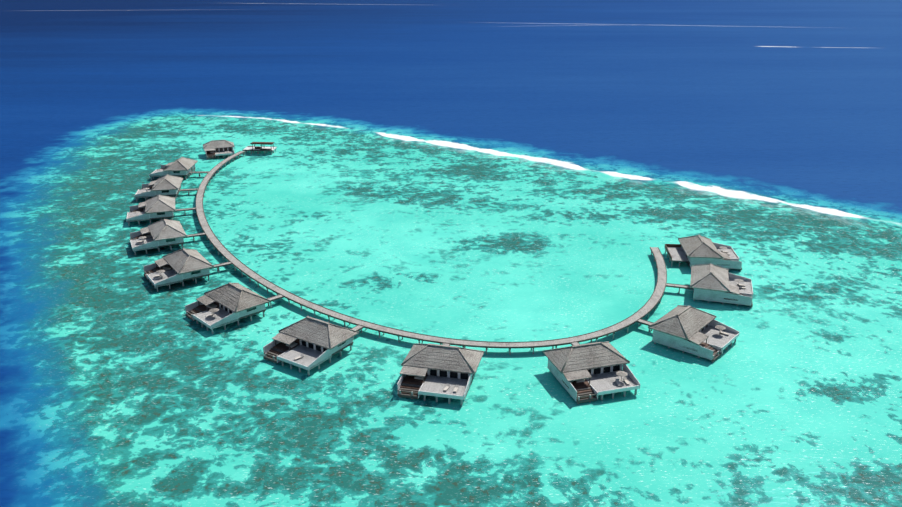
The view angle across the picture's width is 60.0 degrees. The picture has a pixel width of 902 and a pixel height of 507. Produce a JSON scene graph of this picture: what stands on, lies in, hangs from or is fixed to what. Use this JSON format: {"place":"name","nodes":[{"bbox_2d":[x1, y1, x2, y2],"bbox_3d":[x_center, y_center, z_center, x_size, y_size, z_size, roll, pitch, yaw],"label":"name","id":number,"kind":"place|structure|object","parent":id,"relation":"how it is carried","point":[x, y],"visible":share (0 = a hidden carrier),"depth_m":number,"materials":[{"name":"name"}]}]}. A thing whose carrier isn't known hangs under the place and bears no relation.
{"place":"outdoors","nodes":[
{"label":"outdoors","id":0,"kind":"place"},
{"bbox_2d":[0,0,901,506],"bbox_3d":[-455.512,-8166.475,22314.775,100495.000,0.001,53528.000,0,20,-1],"label":"sea","id":1,"kind":"structure","parent":0,"point":[482,170],"depth_m":248.22,"materials":[{"name":"liquid"}]},
{"bbox_2d":[126,195,175,225],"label":"villa","id":2,"kind":"object","parent":1,"relation":"in","point":[159,206],"visible":0.9,"depth_m":265.72,"materials":[{"name":"white paint"}]},
{"bbox_2d":[130,219,186,254],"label":"villa","id":3,"kind":"object","parent":1,"relation":"in","point":[163,233],"visible":0.96,"depth_m":240.48,"materials":[{"name":"white paint"}]},
{"bbox_2d":[134,174,182,200],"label":"villa","id":4,"kind":"object","parent":1,"relation":"in","point":[167,185],"visible":0.92,"depth_m":291.63,"materials":[{"name":"white paint"}]},
{"bbox_2d":[149,157,197,179],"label":"villa","id":5,"kind":"object","parent":1,"relation":"in","point":[181,166],"visible":0.88,"depth_m":318.73,"materials":[{"name":"white paint"}]},
{"bbox_2d":[143,248,213,291],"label":"villa","id":6,"kind":"object","parent":1,"relation":"in","point":[182,265],"visible":0.94,"depth_m":215.56,"materials":[{"name":"white paint"}]},
{"bbox_2d":[173,207,195,214],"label":"walkway","id":7,"kind":"structure","parent":1,"relation":"in","point":[185,209],"depth_m":273.86,"materials":[{"name":"white paint"}]},
{"bbox_2d":[178,188,197,194],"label":"walkway","id":8,"kind":"structure","parent":1,"relation":"in","point":[195,189],"depth_m":297.90,"materials":[{"name":"white paint"}]},
{"bbox_2d":[183,233,205,241],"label":"walkway","id":9,"kind":"structure","parent":1,"relation":"in","point":[195,235],"depth_m":247.93,"materials":[{"name":"white paint"}]},
{"bbox_2d":[189,171,208,176],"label":"walkway","id":10,"kind":"structure","parent":1,"relation":"in","point":[199,172],"depth_m":322.59,"materials":[{"name":"white paint"}]},
{"bbox_2d":[203,140,234,158],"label":"villa","id":11,"kind":"object","parent":1,"relation":"in","point":[214,148],"visible":0.96,"depth_m":357.77,"materials":[{"name":"white paint"}]},
{"bbox_2d":[209,262,231,272],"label":"walkway","id":12,"kind":"structure","parent":1,"relation":"in","point":[217,266],"depth_m":223.53,"materials":[{"name":"white paint"}]},
{"bbox_2d":[185,283,270,333],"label":"villa","id":13,"kind":"object","parent":1,"relation":"in","point":[225,304],"visible":0.96,"depth_m":192.44,"materials":[{"name":"white paint"}]},
{"bbox_2d":[242,142,276,153],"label":"pavilion","id":14,"kind":"structure","parent":1,"relation":"in","point":[257,148],"depth_m":362.56,"materials":[{"name":"white paint"}]},
{"bbox_2d":[267,294,283,306],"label":"walkway","id":15,"kind":"structure","parent":1,"relation":"in","point":[276,297],"depth_m":201.27,"materials":[{"name":"white paint"}]},
{"bbox_2d":[263,316,358,375],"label":"villa","id":16,"kind":"object","parent":1,"relation":"in","point":[307,343],"visible":0.92,"depth_m":173.88,"materials":[{"name":"white paint"}]},
{"bbox_2d":[351,325,363,339],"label":"walkway","id":17,"kind":"structure","parent":1,"relation":"in","point":[357,328],"depth_m":184.33,"materials":[{"name":"white paint"}]},
{"bbox_2d":[196,151,666,354],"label":"jetty","id":18,"kind":"object","parent":1,"relation":"in","point":[651,303],"visible":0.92,"depth_m":194.22,"materials":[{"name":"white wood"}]},
{"bbox_2d":[14,3,851,47],"bbox_3d":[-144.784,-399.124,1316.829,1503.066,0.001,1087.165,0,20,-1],"label":"wave streaks","id":19,"kind":"object","parent":1,"relation":"on","point":[536,23],"visible":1,"depth_m":1127.51,"materials":[{"name":"liquid"}]},
{"bbox_2d":[397,343,483,404],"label":"villa","id":20,"kind":"object","parent":1,"relation":"in","point":[444,371],"visible":1,"depth_m":161.60,"materials":[{"name":"white paint"}]},
{"bbox_2d":[543,341,639,403],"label":"villa","id":21,"kind":"object","parent":1,"relation":"in","point":[588,372],"visible":0.98,"depth_m":162.05,"materials":[{"name":"white paint"}]},
{"bbox_2d":[637,319,652,331],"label":"walkway","id":22,"kind":"structure","parent":1,"relation":"in","point":[645,322],"depth_m":187.41,"materials":[{"name":"white paint"}]},
{"bbox_2d":[666,283,693,293],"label":"walkway","id":23,"kind":"structure","parent":1,"relation":"in","point":[679,286],"depth_m":208.52,"materials":[{"name":"white paint"}]},
{"bbox_2d":[648,305,738,361],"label":"villa","id":24,"kind":"object","parent":1,"relation":"in","point":[695,331],"visible":0.98,"depth_m":178.46,"materials":[{"name":"white paint"}]},
{"bbox_2d":[665,235,741,270],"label":"villa","id":25,"kind":"object","parent":1,"relation":"in","point":[697,250],"visible":0.92,"depth_m":226.78,"materials":[{"name":"white paint"}]},
{"bbox_2d":[690,263,752,306],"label":"villa","id":26,"kind":"object","parent":1,"relation":"in","point":[711,282],"visible":0.92,"depth_m":202.93,"materials":[{"name":"white paint"}]}
]}

